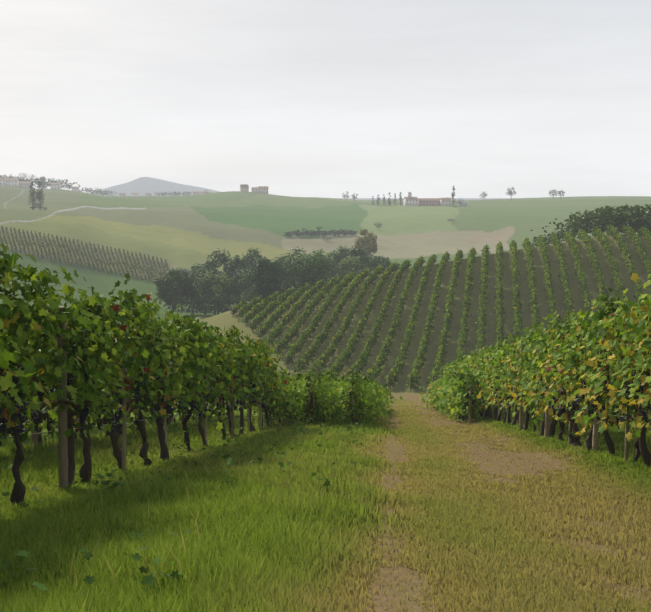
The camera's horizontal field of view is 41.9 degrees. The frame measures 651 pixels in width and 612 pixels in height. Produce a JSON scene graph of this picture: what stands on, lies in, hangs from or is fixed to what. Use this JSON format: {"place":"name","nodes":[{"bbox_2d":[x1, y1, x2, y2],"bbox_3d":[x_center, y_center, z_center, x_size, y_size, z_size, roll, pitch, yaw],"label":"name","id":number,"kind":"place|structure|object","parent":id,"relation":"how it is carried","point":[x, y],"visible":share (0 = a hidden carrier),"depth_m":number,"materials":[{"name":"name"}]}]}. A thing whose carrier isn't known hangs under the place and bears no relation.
{"place":"outdoors","nodes":[
{"label":"outdoors","id":0,"kind":"place"},
{"bbox_2d":[0,177,650,611],"bbox_3d":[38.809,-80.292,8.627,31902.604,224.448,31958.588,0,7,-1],"label":"ground","id":1,"kind":"structure","parent":0,"point":[184,231],"depth_m":379.78,"materials":[{"name":"green plant"}]},
{"bbox_2d":[0,178,5,185],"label":"house","id":2,"kind":"structure","parent":1,"relation":"on","point":[3,181],"depth_m":1006.38,"materials":[{"name":"paint"}]},
{"bbox_2d":[6,178,18,186],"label":"house","id":3,"kind":"structure","parent":1,"relation":"on","point":[12,182],"depth_m":1014.16,"materials":[{"name":"paint"}]},
{"bbox_2d":[19,181,32,188],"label":"house","id":4,"kind":"structure","parent":1,"relation":"on","point":[24,184],"depth_m":1019.88,"materials":[{"name":"paint"}]},
{"bbox_2d":[28,182,37,209],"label":"poplar tree","id":5,"kind":"object","parent":1,"relation":"on","point":[33,199],"visible":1,"depth_m":506.16,"materials":[{"name":"green plant"}]},
{"bbox_2d":[0,175,79,189],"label":"hedge trees","id":6,"kind":"object","parent":1,"relation":"on","point":[49,181],"visible":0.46,"depth_m":1064.77,"materials":[{"name":"green plant"}]},
{"bbox_2d":[35,181,44,209],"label":"poplar tree","id":7,"kind":"object","parent":1,"relation":"on","point":[39,193],"visible":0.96,"depth_m":512.51,"materials":[{"name":"green plant"}]},
{"bbox_2d":[50,182,60,189],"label":"house","id":8,"kind":"structure","parent":1,"relation":"on","point":[55,185],"depth_m":1044.97,"materials":[{"name":"paint"}]},
{"bbox_2d":[0,342,153,430],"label":"grape clusters","id":9,"kind":"object","parent":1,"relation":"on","point":[76,419],"depth_m":21.76,"materials":[{"name":"green plant"}]},
{"bbox_2d":[0,226,169,279],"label":"vineyard rows","id":10,"kind":"object","parent":1,"relation":"on","point":[143,267],"visible":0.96,"depth_m":325.50,"materials":[{"name":"green plant"}]},
{"bbox_2d":[79,187,116,196],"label":"village","id":11,"kind":"object","parent":1,"relation":"on","point":[102,194],"visible":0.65,"depth_m":1252.84,"materials":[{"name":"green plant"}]},
{"bbox_2d":[2,307,240,451],"bbox_3d":[-4.899,1.255,14.652,2.957,9.481,32.753,1,7,6],"label":"vine row","id":12,"kind":"object","parent":1,"relation":"on","point":[44,416],"visible":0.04,"depth_m":15.70,"materials":[{"name":"green plant"}]},
{"bbox_2d":[131,192,139,196],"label":"house","id":13,"kind":"structure","parent":1,"relation":"on","point":[135,194],"depth_m":1467.77,"materials":[{"name":"paint"}]},
{"bbox_2d":[0,243,302,504],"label":"vine row","id":14,"kind":"object","parent":1,"relation":"on","point":[221,368],"visible":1,"depth_m":10.26,"materials":[{"name":"green plant"}]},
{"bbox_2d":[153,268,185,311],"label":"valley tree","id":15,"kind":"object","parent":1,"relation":"on","point":[164,285],"visible":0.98,"depth_m":198.10,"materials":[{"name":"green plant"}]},
{"bbox_2d":[154,191,191,195],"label":"village","id":16,"kind":"object","parent":1,"relation":"on","point":[177,194],"visible":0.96,"depth_m":1364.88,"materials":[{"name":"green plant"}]},
{"bbox_2d":[167,266,195,310],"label":"valley tree","id":17,"kind":"object","parent":1,"relation":"on","point":[185,271],"visible":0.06,"depth_m":225.21,"materials":[{"name":"green plant"}]},
{"bbox_2d":[173,271,203,314],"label":"valley tree","id":18,"kind":"object","parent":1,"relation":"on","point":[189,291],"visible":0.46,"depth_m":202.72,"materials":[{"name":"green plant"}]},
{"bbox_2d":[188,261,217,306],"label":"valley tree","id":19,"kind":"object","parent":1,"relation":"on","point":[192,267],"visible":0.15,"depth_m":241.53,"materials":[{"name":"green plant"}]},
{"bbox_2d":[192,267,231,315],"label":"valley tree","id":20,"kind":"object","parent":1,"relation":"on","point":[221,289],"visible":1,"depth_m":197.38,"materials":[{"name":"green plant"}]},
{"bbox_2d":[193,248,251,305],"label":"valley tree","id":21,"kind":"object","parent":1,"relation":"on","point":[238,263],"visible":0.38,"depth_m":232.97,"materials":[{"name":"green plant"}]},
{"bbox_2d":[225,267,262,304],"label":"valley tree","id":22,"kind":"object","parent":1,"relation":"on","point":[234,285],"visible":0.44,"depth_m":209.51,"materials":[{"name":"green plant"}]},
{"bbox_2d":[240,184,248,191],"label":"house","id":23,"kind":"structure","parent":1,"relation":"on","point":[244,187],"depth_m":1042.89,"materials":[{"name":"paint"}]},
{"bbox_2d":[235,248,270,292],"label":"valley tree","id":24,"kind":"object","parent":1,"relation":"on","point":[253,255],"visible":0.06,"depth_m":251.46,"materials":[{"name":"green plant"}]},
{"bbox_2d":[251,187,258,192],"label":"house","id":25,"kind":"structure","parent":1,"relation":"on","point":[254,189],"depth_m":1033.92,"materials":[{"name":"paint"}]},
{"bbox_2d":[258,186,268,193],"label":"house","id":26,"kind":"structure","parent":1,"relation":"on","point":[263,189],"depth_m":1048.86,"materials":[{"name":"paint"}]},
{"bbox_2d":[144,267,383,314],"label":"hedge grove understory","id":27,"kind":"object","parent":1,"relation":"on","point":[205,308],"visible":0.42,"depth_m":198.11,"materials":[{"name":"green plant"}]},
{"bbox_2d":[247,258,283,298],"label":"valley tree","id":28,"kind":"object","parent":1,"relation":"on","point":[267,276],"visible":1,"depth_m":191.35,"materials":[{"name":"green plant"}]},
{"bbox_2d":[250,255,295,289],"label":"valley tree","id":29,"kind":"object","parent":1,"relation":"on","point":[279,265],"visible":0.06,"depth_m":231.30,"materials":[{"name":"green plant"}]},
{"bbox_2d":[243,367,326,427],"bbox_3d":[-0.650,3.979,37.888,2.866,7.843,26.832,1,7,5],"label":"low vine row","id":30,"kind":"object","parent":1,"relation":"on","point":[268,412],"visible":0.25,"depth_m":25.80,"materials":[{"name":"green plant"}]},
{"bbox_2d":[274,247,308,289],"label":"valley tree","id":31,"kind":"object","parent":1,"relation":"on","point":[292,255],"visible":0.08,"depth_m":247.34,"materials":[{"name":"green plant"}]},
{"bbox_2d":[271,254,314,292],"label":"valley tree","id":32,"kind":"object","parent":1,"relation":"on","point":[287,266],"visible":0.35,"depth_m":205.38,"materials":[{"name":"green plant"}]},
{"bbox_2d":[291,248,329,288],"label":"valley tree","id":33,"kind":"object","parent":1,"relation":"on","point":[319,264],"visible":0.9,"depth_m":195.55,"materials":[{"name":"green plant"}]},
{"bbox_2d":[276,358,351,425],"bbox_3d":[0.505,3.721,36.653,2.915,7.659,25.061,1,7,5],"label":"vine row","id":34,"kind":"object","parent":1,"relation":"on","point":[315,387],"visible":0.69,"depth_m":25.15,"materials":[{"name":"green plant"}]},
{"bbox_2d":[283,229,357,236],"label":"field hedge","id":35,"kind":"object","parent":1,"relation":"on","point":[319,233],"depth_m":481.73,"materials":[{"name":"green plant"}]},
{"bbox_2d":[304,251,338,269],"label":"valley tree","id":36,"kind":"object","parent":1,"relation":"on","point":[324,256],"depth_m":236.01,"materials":[{"name":"green plant"}]},
{"bbox_2d":[0,399,650,611],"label":"field grass","id":37,"kind":"structure","parent":1,"relation":"on","point":[274,518],"depth_m":7.27,"materials":[{"name":"green plant"}]},
{"bbox_2d":[315,255,343,281],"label":"valley tree","id":38,"kind":"object","parent":1,"relation":"on","point":[333,271],"visible":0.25,"depth_m":215.36,"materials":[{"name":"green plant"}]},
{"bbox_2d":[325,246,352,276],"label":"valley tree","id":39,"kind":"object","parent":1,"relation":"on","point":[343,253],"visible":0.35,"depth_m":254.95,"materials":[{"name":"green plant"}]},
{"bbox_2d":[339,256,369,277],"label":"valley tree","id":40,"kind":"object","parent":1,"relation":"on","point":[345,266],"visible":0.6,"depth_m":219.83,"materials":[{"name":"green plant"}]},
{"bbox_2d":[345,246,370,274],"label":"valley tree","id":41,"kind":"object","parent":1,"relation":"on","point":[361,253],"visible":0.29,"depth_m":243.38,"materials":[{"name":"green plant"}]},
{"bbox_2d":[314,362,402,424],"bbox_3d":[1.646,3.691,35.911,2.816,6.906,22.292,1,7,4],"label":"vine row","id":42,"kind":"object","parent":1,"relation":"on","point":[366,400],"visible":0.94,"depth_m":25.61,"materials":[{"name":"green plant"}]},
{"bbox_2d":[354,228,377,256],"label":"tree","id":43,"kind":"object","parent":1,"relation":"on","point":[368,244],"depth_m":326.60,"materials":[{"name":"green plant"}]},
{"bbox_2d":[367,256,389,271],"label":"valley tree","id":44,"kind":"object","parent":1,"relation":"on","point":[374,261],"visible":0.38,"depth_m":239.72,"materials":[{"name":"green plant"}]},
{"bbox_2d":[378,261,400,273],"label":"valley tree","id":45,"kind":"object","parent":1,"relation":"on","point":[385,265],"visible":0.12,"depth_m":230.49,"materials":[{"name":"green plant"}]},
{"bbox_2d":[404,192,417,205],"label":"farmhouse","id":46,"kind":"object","parent":1,"relation":"on","point":[410,200],"visible":0.98,"depth_m":835.71,"materials":[{"name":"paint"}]},
{"bbox_2d":[418,198,439,205],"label":"farm building","id":47,"kind":"structure","parent":1,"relation":"on","point":[428,201],"depth_m":838.59,"materials":[{"name":"paint"}]},
{"bbox_2d":[230,223,650,391],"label":"vineyard rows","id":48,"kind":"object","parent":1,"relation":"on","point":[270,303],"visible":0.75,"depth_m":131.44,"materials":[{"name":"green plant"}]},
{"bbox_2d":[440,197,450,205],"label":"house","id":49,"kind":"structure","parent":1,"relation":"on","point":[445,201],"depth_m":831.86,"materials":[{"name":"paint"}]},
{"bbox_2d":[451,185,455,205],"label":"conifer tree","id":50,"kind":"object","parent":1,"relation":"on","point":[453,199],"visible":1,"depth_m":833.74,"materials":[{"name":"green plant"}]},
{"bbox_2d":[419,371,492,422],"bbox_3d":[6.078,4.394,41.418,2.759,6.889,22.863,1,7,5],"label":"vine row","id":51,"kind":"object","parent":1,"relation":"on","point":[447,394],"visible":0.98,"depth_m":32.20,"materials":[{"name":"green plant"}]},
{"bbox_2d":[458,201,466,205],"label":"farm shed","id":52,"kind":"structure","parent":1,"relation":"on","point":[464,204],"depth_m":826.66,"materials":[{"name":"paint"}]},
{"bbox_2d":[506,186,516,200],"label":"ridge tree","id":53,"kind":"object","parent":1,"relation":"on","point":[509,192],"visible":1,"depth_m":968.20,"materials":[{"name":"green plant"}]},
{"bbox_2d":[436,273,650,467],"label":"vine row","id":54,"kind":"object","parent":1,"relation":"on","point":[525,374],"visible":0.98,"depth_m":15.06,"materials":[{"name":"green plant"}]},
{"bbox_2d":[520,230,577,247],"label":"bush","id":55,"kind":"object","parent":1,"relation":"on","point":[548,241],"depth_m":176.56,"materials":[{"name":"green plant"}]},
{"bbox_2d":[548,188,558,195],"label":"ridge tree","id":56,"kind":"object","parent":1,"relation":"on","point":[554,192],"visible":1,"depth_m":957.16,"materials":[{"name":"green plant"}]},
{"bbox_2d":[492,338,650,429],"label":"grapes","id":57,"kind":"object","parent":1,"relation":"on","point":[611,420],"visible":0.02,"depth_m":22.10,"materials":[{"name":"green plant"}]},
{"bbox_2d":[530,204,650,238],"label":"trees","id":58,"kind":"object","parent":1,"relation":"on","point":[631,216],"depth_m":160.27,"materials":[{"name":"green plant"}]},
{"bbox_2d":[557,361,649,422],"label":"grapes","id":59,"kind":"object","parent":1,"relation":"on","point":[618,406],"depth_m":30.03,"materials":[{"name":"green plant"}]},
{"bbox_2d":[0,0,650,197],"label":"sky","id":60,"kind":"structure","parent":0,"point":[293,98],"materials":[{"name":"white"}]}
]}

